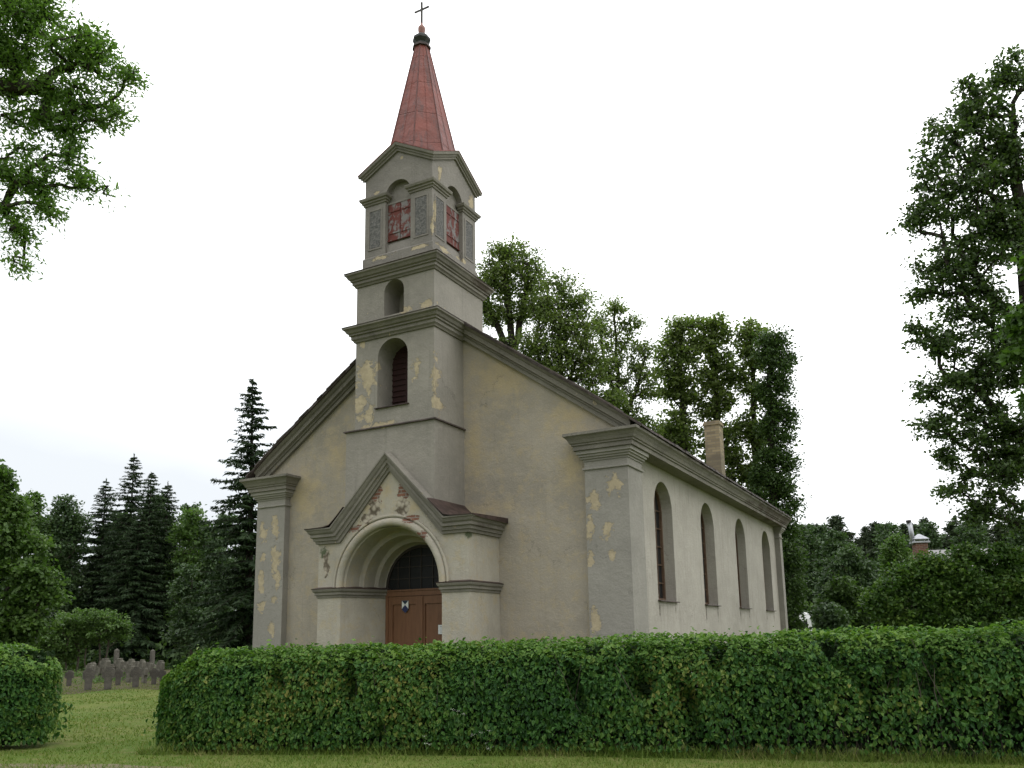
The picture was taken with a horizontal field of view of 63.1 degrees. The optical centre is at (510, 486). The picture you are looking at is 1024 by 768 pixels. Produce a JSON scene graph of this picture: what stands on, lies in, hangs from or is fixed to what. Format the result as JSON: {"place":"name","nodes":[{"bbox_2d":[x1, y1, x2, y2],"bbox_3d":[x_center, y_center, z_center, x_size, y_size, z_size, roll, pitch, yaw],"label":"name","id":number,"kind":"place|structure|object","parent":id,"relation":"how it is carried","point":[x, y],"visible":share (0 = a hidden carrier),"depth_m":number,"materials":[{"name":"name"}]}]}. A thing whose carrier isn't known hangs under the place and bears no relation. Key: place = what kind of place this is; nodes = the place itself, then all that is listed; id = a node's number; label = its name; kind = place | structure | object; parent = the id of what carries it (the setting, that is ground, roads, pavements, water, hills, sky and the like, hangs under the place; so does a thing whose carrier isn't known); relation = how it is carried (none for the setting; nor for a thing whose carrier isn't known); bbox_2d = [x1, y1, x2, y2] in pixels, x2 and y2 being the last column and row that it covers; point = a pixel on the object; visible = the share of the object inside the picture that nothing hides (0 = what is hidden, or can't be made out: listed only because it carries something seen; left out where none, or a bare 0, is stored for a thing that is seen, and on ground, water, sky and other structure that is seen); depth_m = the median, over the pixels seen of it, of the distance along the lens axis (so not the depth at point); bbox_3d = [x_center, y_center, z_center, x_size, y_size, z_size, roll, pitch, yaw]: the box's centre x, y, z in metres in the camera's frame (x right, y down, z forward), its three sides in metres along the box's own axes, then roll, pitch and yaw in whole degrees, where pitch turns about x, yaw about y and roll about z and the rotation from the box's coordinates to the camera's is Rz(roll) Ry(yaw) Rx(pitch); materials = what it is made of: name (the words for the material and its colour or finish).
{"place":"outdoors","nodes":[
{"label":"outdoors","id":0,"kind":"place"},
{"bbox_2d":[0,764,188,767],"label":"path","id":1,"kind":"structure","parent":0,"point":[85,766],"depth_m":11.35,"materials":[{"name":"grey gravel"}]},
{"bbox_2d":[0,648,1023,767],"bbox_3d":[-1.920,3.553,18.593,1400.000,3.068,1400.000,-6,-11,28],"label":"ground","id":2,"kind":"structure","parent":0,"point":[50,745],"depth_m":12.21,"materials":[{"name":"green plant"}]},
{"bbox_2d":[0,642,74,746],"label":"hedge","id":3,"kind":"object","parent":2,"relation":"on","point":[31,677],"visible":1,"depth_m":13.52,"materials":[{"name":"green plant"}]},
{"bbox_2d":[0,458,75,649],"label":"maple tree","id":4,"kind":"object","parent":2,"relation":"on","point":[22,620],"visible":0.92,"depth_m":28.68,"materials":[{"name":"green plant"}]},
{"bbox_2d":[0,0,153,281],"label":"ash tree","id":5,"kind":"object","parent":2,"relation":"on","point":[30,18],"visible":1,"depth_m":13.38,"materials":[{"name":"green plant"}]},
{"bbox_2d":[55,669,172,693],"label":"soil bed","id":6,"kind":"object","parent":2,"relation":"on","point":[78,690],"visible":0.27,"depth_m":32.36,"materials":[{"name":"brown soil"}]},
{"bbox_2d":[0,496,26,599],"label":"woodland tree","id":7,"kind":"object","parent":6,"relation":"on","point":[3,579],"visible":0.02,"depth_m":69.72,"materials":[{"name":"green plant"}]},
{"bbox_2d":[13,490,63,609],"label":"broadleaf tree","id":8,"kind":"object","parent":6,"relation":"on","point":[36,499],"visible":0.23,"depth_m":54.79,"materials":[{"name":"green plant"}]},
{"bbox_2d":[47,556,74,644],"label":"woodland tree","id":9,"kind":"object","parent":6,"relation":"on","point":[53,614],"visible":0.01,"depth_m":58.60,"materials":[{"name":"green plant"}]},
{"bbox_2d":[38,493,94,665],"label":"broadleaf tree","id":10,"kind":"object","parent":6,"relation":"on","point":[70,521],"visible":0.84,"depth_m":54.68,"materials":[{"name":"green plant"}]},
{"bbox_2d":[65,670,73,685],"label":"gravestone","id":11,"kind":"object","parent":6,"relation":"on","point":[69,675],"visible":0.97,"depth_m":32.97,"materials":[{"name":"stone"}]},
{"bbox_2d":[29,607,135,672],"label":"shrub","id":12,"kind":"object","parent":6,"relation":"on","point":[75,633],"visible":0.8,"depth_m":44.69,"materials":[{"name":"green plant"}]},
{"bbox_2d":[52,479,124,667],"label":"spruce tree","id":13,"kind":"object","parent":6,"relation":"on","point":[100,512],"visible":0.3,"depth_m":58.38,"materials":[{"name":"green plant"}]},
{"bbox_2d":[82,668,94,690],"bbox_3d":[-15.032,6.857,29.737,0.390,0.781,0.168,3,-11,-20],"label":"gravestone","id":14,"kind":"object","parent":6,"relation":"on","point":[88,676],"visible":0.98,"depth_m":29.67,"materials":[{"name":"stone"}]},
{"bbox_2d":[85,663,93,669],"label":"gravestone","id":15,"kind":"object","parent":6,"relation":"on","point":[89,665],"visible":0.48,"depth_m":37.03,"materials":[{"name":"stone"}]},
{"bbox_2d":[76,553,104,616],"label":"woodland tree","id":16,"kind":"object","parent":6,"relation":"on","point":[88,568],"visible":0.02,"depth_m":59.24,"materials":[{"name":"green plant"}]},
{"bbox_2d":[94,666,101,680],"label":"gravestone","id":17,"kind":"object","parent":6,"relation":"on","point":[97,669],"visible":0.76,"depth_m":36.01,"materials":[{"name":"stone"}]},
{"bbox_2d":[99,658,110,681],"bbox_3d":[-17.547,7.925,36.085,0.500,0.999,0.214,-7,-12,31],"label":"gravestone","id":18,"kind":"object","parent":6,"relation":"on","point":[104,663],"visible":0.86,"depth_m":36.03,"materials":[{"name":"stone"}]},
{"bbox_2d":[102,666,114,689],"bbox_3d":[-14.451,6.876,29.991,0.407,0.813,0.175,3,-11,-20],"label":"gravestone","id":19,"kind":"object","parent":6,"relation":"on","point":[108,674],"visible":1,"depth_m":29.92,"materials":[{"name":"stone"}]},
{"bbox_2d":[92,507,128,561],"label":"woodland tree","id":20,"kind":"object","parent":6,"relation":"on","point":[113,530],"visible":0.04,"depth_m":73.13,"materials":[{"name":"green plant"}]},
{"bbox_2d":[63,454,168,665],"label":"spruce tree","id":21,"kind":"object","parent":6,"relation":"on","point":[130,502],"visible":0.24,"depth_m":56.16,"materials":[{"name":"green plant"}]},
{"bbox_2d":[62,661,170,683],"bbox_3d":[-25.919,11.787,55.787,9.803,0.656,48.786,4,-11,-27],"label":"ground cover","id":22,"kind":"object","parent":6,"relation":"on","point":[77,674],"visible":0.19,"depth_m":36.36,"materials":[{"name":"green plant"}]},
{"bbox_2d":[113,649,119,663],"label":"stone post","id":23,"kind":"object","parent":6,"relation":"on","point":[116,653],"visible":0.38,"depth_m":41.18,"materials":[{"name":"grey stone"}]},
{"bbox_2d":[115,669,122,684],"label":"gravestone","id":24,"kind":"object","parent":6,"relation":"on","point":[118,674],"visible":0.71,"depth_m":32.89,"materials":[{"name":"stone"}]},
{"bbox_2d":[114,658,123,678],"bbox_3d":[-17.863,8.309,38.065,0.476,0.953,0.204,-4,-10,34],"label":"gravestone","id":25,"kind":"object","parent":6,"relation":"on","point":[118,662],"visible":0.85,"depth_m":38.02,"materials":[{"name":"stone"}]},
{"bbox_2d":[119,665,125,679],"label":"gravestone","id":26,"kind":"object","parent":6,"relation":"on","point":[121,667],"visible":0.5,"depth_m":37.00,"materials":[{"name":"stone"}]},
{"bbox_2d":[125,664,134,682],"bbox_3d":[-16.002,7.837,35.059,0.379,0.758,0.163,-4,-10,26],"label":"gravestone","id":27,"kind":"object","parent":6,"relation":"on","point":[128,667],"visible":0.93,"depth_m":34.99,"materials":[{"name":"stone"}]},
{"bbox_2d":[83,510,177,669],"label":"spruce tree","id":28,"kind":"object","parent":6,"relation":"on","point":[138,587],"visible":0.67,"depth_m":52.36,"materials":[{"name":"green plant"}]},
{"bbox_2d":[127,659,135,665],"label":"gravestone","id":29,"kind":"object","parent":6,"relation":"on","point":[131,661],"visible":0.41,"depth_m":40.02,"materials":[{"name":"stone"}]},
{"bbox_2d":[130,667,141,687],"bbox_3d":[-13.968,7.098,31.132,0.381,0.763,0.164,3,-11,-20],"label":"gravestone","id":30,"kind":"object","parent":6,"relation":"on","point":[136,673],"visible":1,"depth_m":31.06,"materials":[{"name":"stone"}]},
{"bbox_2d":[87,472,186,664],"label":"spruce tree","id":31,"kind":"object","parent":6,"relation":"on","point":[149,507],"visible":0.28,"depth_m":54.73,"materials":[{"name":"green plant"}]},
{"bbox_2d":[138,660,145,668],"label":"gravestone","id":32,"kind":"object","parent":6,"relation":"on","point":[142,663],"visible":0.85,"depth_m":41.00,"materials":[{"name":"stone"}]},
{"bbox_2d":[141,667,147,682],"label":"gravestone","id":33,"kind":"object","parent":6,"relation":"on","point":[144,674],"visible":0.77,"depth_m":34.00,"materials":[{"name":"stone"}]},
{"bbox_2d":[145,662,152,678],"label":"gravestone","id":34,"kind":"object","parent":6,"relation":"on","point":[149,665],"visible":0.66,"depth_m":37.99,"materials":[{"name":"stone"}]},
{"bbox_2d":[150,649,154,663],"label":"stone post","id":35,"kind":"object","parent":6,"relation":"on","point":[152,655],"visible":0.43,"depth_m":43.65,"materials":[{"name":"grey stone"}]},
{"bbox_2d":[150,668,158,684],"bbox_3d":[-14.105,7.505,33.038,0.318,0.636,0.137,3,-11,-20],"label":"gravestone","id":36,"kind":"object","parent":6,"relation":"on","point":[154,673],"visible":1,"depth_m":32.98,"materials":[{"name":"stone"}]},
{"bbox_2d":[156,660,164,677],"bbox_3d":[-16.388,8.538,39.055,0.401,0.802,0.172,-4,-10,34],"label":"gravestone","id":37,"kind":"object","parent":6,"relation":"on","point":[160,665],"visible":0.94,"depth_m":38.99,"materials":[{"name":"stone"}]},
{"bbox_2d":[145,493,178,561],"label":"woodland tree","id":38,"kind":"object","parent":6,"relation":"on","point":[158,501],"visible":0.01,"depth_m":64.45,"materials":[{"name":"green plant"}]},
{"bbox_2d":[158,670,165,684],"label":"gravestone","id":39,"kind":"object","parent":6,"relation":"on","point":[161,673],"visible":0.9,"depth_m":32.88,"materials":[{"name":"stone"}]},
{"bbox_2d":[149,481,196,662],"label":"spruce tree","id":40,"kind":"object","parent":6,"relation":"on","point":[169,509],"visible":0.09,"depth_m":57.46,"materials":[{"name":"green plant"}]},
{"bbox_2d":[155,506,212,656],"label":"broadleaf tree","id":41,"kind":"object","parent":6,"relation":"on","point":[191,555],"visible":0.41,"depth_m":54.57,"materials":[{"name":"green plant"}]},
{"bbox_2d":[159,562,220,654],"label":"sapling","id":42,"kind":"object","parent":6,"relation":"on","point":[184,616],"visible":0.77,"depth_m":37.74,"materials":[{"name":"green plant"}]},
{"bbox_2d":[173,502,213,568],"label":"woodland tree","id":43,"kind":"object","parent":6,"relation":"on","point":[186,505],"visible":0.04,"depth_m":85.13,"materials":[{"name":"green plant"}]},
{"bbox_2d":[189,525,234,646],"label":"broadleaf tree","id":44,"kind":"object","parent":6,"relation":"on","point":[211,564],"visible":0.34,"depth_m":54.56,"materials":[{"name":"green plant"}]},
{"bbox_2d":[200,543,235,611],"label":"woodland tree","id":45,"kind":"object","parent":6,"relation":"on","point":[227,587],"visible":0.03,"depth_m":58.19,"materials":[{"name":"green plant"}]},
{"bbox_2d":[206,512,246,619],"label":"woodland tree","id":46,"kind":"object","parent":6,"relation":"on","point":[221,516],"visible":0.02,"depth_m":69.67,"materials":[{"name":"green plant"}]},
{"bbox_2d":[165,378,276,667],"bbox_3d":[-10.660,1.833,33.738,6.027,13.101,5.672,-6,-11,28],"label":"spruce tree","id":47,"kind":"object","parent":2,"relation":"on","point":[242,625],"visible":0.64,"depth_m":33.19,"materials":[{"name":"green plant"}]},
{"bbox_2d":[230,556,252,635],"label":"woodland tree","id":48,"kind":"object","parent":2,"relation":"on","point":[238,606],"visible":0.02,"depth_m":54.80,"materials":[{"name":"green plant"}]},
{"bbox_2d":[450,708,463,753],"bbox_3d":[-0.713,3.449,11.728,0.205,0.669,0.293,-3,-10,13],"label":"wild flower","id":49,"kind":"object","parent":2,"relation":"on","point":[459,728],"visible":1,"depth_m":11.69,"materials":[{"name":"green plant"}]},
{"bbox_2d":[45,599,871,670],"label":"undergrowth","id":50,"kind":"object","parent":2,"relation":"on","point":[87,661],"visible":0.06,"depth_m":51.13,"materials":[{"name":"green plant"}]},
{"bbox_2d":[471,730,489,753],"bbox_3d":[-0.407,3.598,11.717,0.289,0.361,0.113,-1,-10,1],"label":"wild flower","id":51,"kind":"object","parent":2,"relation":"on","point":[481,743],"visible":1,"depth_m":11.73,"materials":[{"name":"green plant"}]},
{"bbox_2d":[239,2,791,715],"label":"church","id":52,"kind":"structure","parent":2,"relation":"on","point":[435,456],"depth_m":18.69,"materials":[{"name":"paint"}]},
{"bbox_2d":[385,545,441,650],"bbox_3d":[-1.998,3.148,18.595,1.920,3.720,0.170,-6,-11,28],"label":"door","id":53,"kind":"structure","parent":52,"relation":"in","point":[413,576],"depth_m":18.83,"materials":[{"name":"brown paint"}]},
{"bbox_2d":[402,600,408,612],"bbox_3d":[-2.374,2.709,18.859,0.185,0.281,0.008,-6,-11,28],"label":"shield sign","id":54,"kind":"object","parent":53,"relation":"attached to","point":[405,605],"visible":1,"depth_m":18.85,"materials":[{"name":"white metal"}]},
{"bbox_2d":[438,625,441,633],"bbox_3d":[-1.451,3.123,18.280,0.300,0.200,0.003,-6,-11,28],"label":"paper notice","id":55,"kind":"object","parent":52,"relation":"attached to","point":[439,629],"visible":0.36,"depth_m":18.33,"materials":[{"name":"white paper"}]},
{"bbox_2d":[654,489,679,602],"bbox_3d":[3.399,1.233,18.995,0.400,2.769,1.372,-6,-11,28],"label":"window","id":56,"kind":"structure","parent":52,"relation":"in","point":[657,505],"depth_m":19.45,"materials":[{"name":"grey glass"}]},
{"bbox_2d":[701,511,719,605],"bbox_3d":[5.165,1.778,22.207,0.400,2.769,1.372,-6,-11,28],"label":"window","id":57,"kind":"structure","parent":52,"relation":"in","point":[702,520],"depth_m":22.73,"materials":[{"name":"grey glass"}]},
{"bbox_2d":[735,530,751,608],"bbox_3d":[6.932,2.323,25.419,0.400,2.769,1.372,-6,-11,28],"label":"window","id":58,"kind":"structure","parent":52,"relation":"in","point":[735,530],"depth_m":25.94,"materials":[{"name":"grey glass"}]},
{"bbox_2d":[762,550,774,610],"bbox_3d":[8.699,2.867,28.631,0.400,2.769,1.372,-6,-11,28],"label":"window","id":59,"kind":"structure","parent":52,"relation":"in","point":[762,550],"depth_m":29.11,"materials":[{"name":"grey glass"}]},
{"bbox_2d":[476,231,555,347],"bbox_3d":[-0.146,-1.560,34.904,4.202,18.745,4.258,7,-13,-39],"label":"lime tree","id":60,"kind":"object","parent":2,"relation":"on","point":[496,275],"visible":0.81,"depth_m":35.74,"materials":[{"name":"green plant"}]},
{"bbox_2d":[508,267,633,408],"bbox_3d":[2.516,-0.786,34.115,4.601,16.821,4.252,-6,-11,28],"label":"lime tree","id":61,"kind":"object","parent":2,"relation":"on","point":[562,329],"visible":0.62,"depth_m":34.63,"materials":[{"name":"green plant"}]},
{"bbox_2d":[141,619,1023,759],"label":"hedge","id":62,"kind":"object","parent":2,"relation":"on","point":[905,689],"visible":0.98,"depth_m":11.71,"materials":[{"name":"green plant"}]},
{"bbox_2d":[589,294,669,439],"bbox_3d":[5.102,-0.314,36.341,3.663,16.563,3.742,-6,-11,28],"label":"lime tree","id":63,"kind":"object","parent":2,"relation":"on","point":[616,308],"visible":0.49,"depth_m":36.79,"materials":[{"name":"green plant"}]},
{"bbox_2d":[648,313,713,457],"bbox_3d":[7.757,0.140,37.668,3.357,16.105,3.894,-1,-10,0],"label":"lime tree","id":64,"kind":"object","parent":2,"relation":"on","point":[675,377],"visible":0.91,"depth_m":37.66,"materials":[{"name":"green plant"}]},
{"bbox_2d":[690,307,755,486],"bbox_3d":[9.684,0.070,37.560,3.116,16.171,3.513,-6,-11,28],"label":"lime tree","id":65,"kind":"object","parent":2,"relation":"on","point":[722,400],"visible":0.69,"depth_m":37.73,"materials":[{"name":"green plant"}]},
{"bbox_2d":[727,316,777,496],"bbox_3d":[11.116,0.178,37.428,2.911,15.854,3.339,7,-13,-39],"label":"lime tree","id":66,"kind":"object","parent":2,"relation":"on","point":[744,332],"visible":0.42,"depth_m":37.80,"materials":[{"name":"green plant"}]},
{"bbox_2d":[742,324,815,633],"bbox_3d":[11.400,0.464,35.990,3.454,14.754,3.932,-6,-11,28],"label":"ivy covered tree","id":67,"kind":"object","parent":2,"relation":"on","point":[774,354],"visible":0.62,"depth_m":35.73,"materials":[{"name":"green plant"}]},
{"bbox_2d":[787,522,822,622],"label":"woodland tree","id":68,"kind":"object","parent":2,"relation":"on","point":[812,544],"visible":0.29,"depth_m":83.35,"materials":[{"name":"green plant"}]},
{"bbox_2d":[806,523,819,578],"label":"pine tree","id":69,"kind":"object","parent":2,"relation":"on","point":[816,525],"depth_m":93.64,"materials":[{"name":"green plant"}]},
{"bbox_2d":[809,523,830,574],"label":"woodland tree","id":70,"kind":"object","parent":2,"relation":"on","point":[820,528],"visible":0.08,"depth_m":89.50,"materials":[{"name":"green plant"}]},
{"bbox_2d":[809,528,847,623],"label":"woodland tree","id":71,"kind":"object","parent":2,"relation":"on","point":[825,552],"visible":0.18,"depth_m":83.76,"materials":[{"name":"green plant"}]},
{"bbox_2d":[808,598,854,638],"bbox_3d":[11.964,5.564,30.908,1.760,2.861,1.663,-6,-11,28],"label":"bush","id":72,"kind":"object","parent":2,"relation":"on","point":[833,616],"visible":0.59,"depth_m":30.65,"materials":[{"name":"green plant"}]},
{"bbox_2d":[823,531,852,554],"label":"woodland tree","id":73,"kind":"object","parent":2,"relation":"on","point":[841,535],"visible":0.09,"depth_m":83.50,"materials":[{"name":"green plant"}]},
{"bbox_2d":[813,514,863,572],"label":"pine tree","id":74,"kind":"object","parent":2,"relation":"on","point":[836,522],"visible":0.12,"depth_m":91.98,"materials":[{"name":"green plant"}]},
{"bbox_2d":[811,574,878,635],"bbox_3d":[13.469,5.378,32.851,2.882,3.882,2.630,-6,-11,28],"label":"bush","id":75,"kind":"object","parent":2,"relation":"on","point":[844,591],"visible":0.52,"depth_m":32.57,"materials":[{"name":"green plant"}]},
{"bbox_2d":[812,543,886,599],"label":"broadleaf tree","id":76,"kind":"object","parent":2,"relation":"on","point":[847,561],"visible":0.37,"depth_m":39.69,"materials":[{"name":"green plant"}]},
{"bbox_2d":[846,530,857,545],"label":"pine tree","id":77,"kind":"object","parent":2,"relation":"on","point":[851,539],"visible":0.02,"depth_m":93.77,"materials":[{"name":"green plant"}]},
{"bbox_2d":[853,538,863,555],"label":"pine tree","id":78,"kind":"object","parent":2,"relation":"on","point":[856,541],"visible":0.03,"depth_m":98.84,"materials":[{"name":"green plant"}]},
{"bbox_2d":[858,526,874,561],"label":"pine tree","id":79,"kind":"object","parent":2,"relation":"on","point":[862,534],"visible":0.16,"depth_m":97.02,"materials":[{"name":"green plant"}]},
{"bbox_2d":[858,519,880,559],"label":"pine tree","id":80,"kind":"object","parent":2,"relation":"on","point":[870,543],"visible":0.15,"depth_m":95.93,"materials":[{"name":"green plant"}]},
{"bbox_2d":[870,522,905,578],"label":"woodland tree","id":81,"kind":"object","parent":2,"relation":"on","point":[893,528],"visible":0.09,"depth_m":84.93,"materials":[{"name":"green plant"}]},
{"bbox_2d":[872,521,910,555],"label":"woodland tree","id":82,"kind":"object","parent":2,"relation":"on","point":[879,527],"visible":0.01,"depth_m":89.42,"materials":[{"name":"green plant"}]},
{"bbox_2d":[876,532,912,578],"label":"broadleaf tree","id":83,"kind":"object","parent":2,"relation":"on","point":[894,548],"visible":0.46,"depth_m":45.71,"materials":[{"name":"green plant"}]},
{"bbox_2d":[897,523,909,541],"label":"pine tree","id":84,"kind":"object","parent":2,"relation":"on","point":[903,526],"visible":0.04,"depth_m":101.08,"materials":[{"name":"green plant"}]},
{"bbox_2d":[898,530,912,563],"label":"woodland tree","id":85,"kind":"object","parent":2,"relation":"on","point":[901,534],"visible":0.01,"depth_m":86.67,"materials":[{"name":"green plant"}]},
{"bbox_2d":[907,521,946,549],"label":"woodland tree","id":86,"kind":"object","parent":2,"relation":"on","point":[935,539],"visible":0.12,"depth_m":83.65,"materials":[{"name":"green plant"}]},
{"bbox_2d":[915,516,940,549],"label":"pine tree","id":87,"kind":"object","parent":2,"relation":"on","point":[925,519],"visible":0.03,"depth_m":95.16,"materials":[{"name":"green plant"}]},
{"bbox_2d":[857,539,1023,636],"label":"bush","id":88,"kind":"object","parent":2,"relation":"on","point":[940,591],"visible":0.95,"depth_m":21.68,"materials":[{"name":"green plant"}]},
{"bbox_2d":[940,520,959,549],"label":"pine tree","id":89,"kind":"object","parent":2,"relation":"on","point":[949,530],"visible":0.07,"depth_m":95.84,"materials":[{"name":"green plant"}]},
{"bbox_2d":[906,520,996,634],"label":"house","id":90,"kind":"structure","parent":2,"relation":"on","point":[919,545],"depth_m":43.33,"materials":[{"name":"red brick"}]},
{"bbox_2d":[885,43,1023,538],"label":"elm tree","id":91,"kind":"object","parent":2,"relation":"on","point":[989,222],"visible":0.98,"depth_m":21.79,"materials":[{"name":"green plant"}]},
{"bbox_2d":[948,525,989,548],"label":"woodland tree","id":92,"kind":"object","parent":2,"relation":"on","point":[958,539],"visible":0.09,"depth_m":86.93,"materials":[{"name":"green plant"}]},
{"bbox_2d":[956,521,988,547],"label":"woodland tree","id":93,"kind":"object","parent":2,"relation":"on","point":[972,536],"visible":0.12,"depth_m":85.18,"materials":[{"name":"green plant"}]},
{"bbox_2d":[980,523,991,544],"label":"pine tree","id":94,"kind":"object","parent":2,"relation":"on","point":[989,526],"visible":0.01,"depth_m":98.82,"materials":[{"name":"green plant"}]},
{"bbox_2d":[987,520,1010,544],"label":"pine tree","id":95,"kind":"object","parent":2,"relation":"on","point":[996,536],"visible":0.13,"depth_m":95.73,"materials":[{"name":"green plant"}]},
{"bbox_2d":[993,251,1023,413],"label":"maple tree","id":96,"kind":"object","parent":2,"relation":"on","point":[1012,323],"visible":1,"depth_m":16.99,"materials":[{"name":"green plant"}]},
{"bbox_2d":[1002,527,1023,547],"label":"woodland tree","id":97,"kind":"object","parent":2,"relation":"on","point":[1019,540],"visible":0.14,"depth_m":83.63,"materials":[{"name":"green plant"}]},
{"bbox_2d":[0,0,1023,615],"label":"sky","id":98,"kind":"structure","parent":0,"point":[741,158],"materials":[{"name":"white"}]},
{"bbox_2d":[790,612,812,641],"bbox_3d":[13.501,7.612,41.687,1.940,2.550,5.290,-1,-10,3],"label":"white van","id":99,"kind":"object","parent":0,"point":[807,616],"visible":0.01,"depth_m":39.37,"materials":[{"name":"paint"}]}
]}

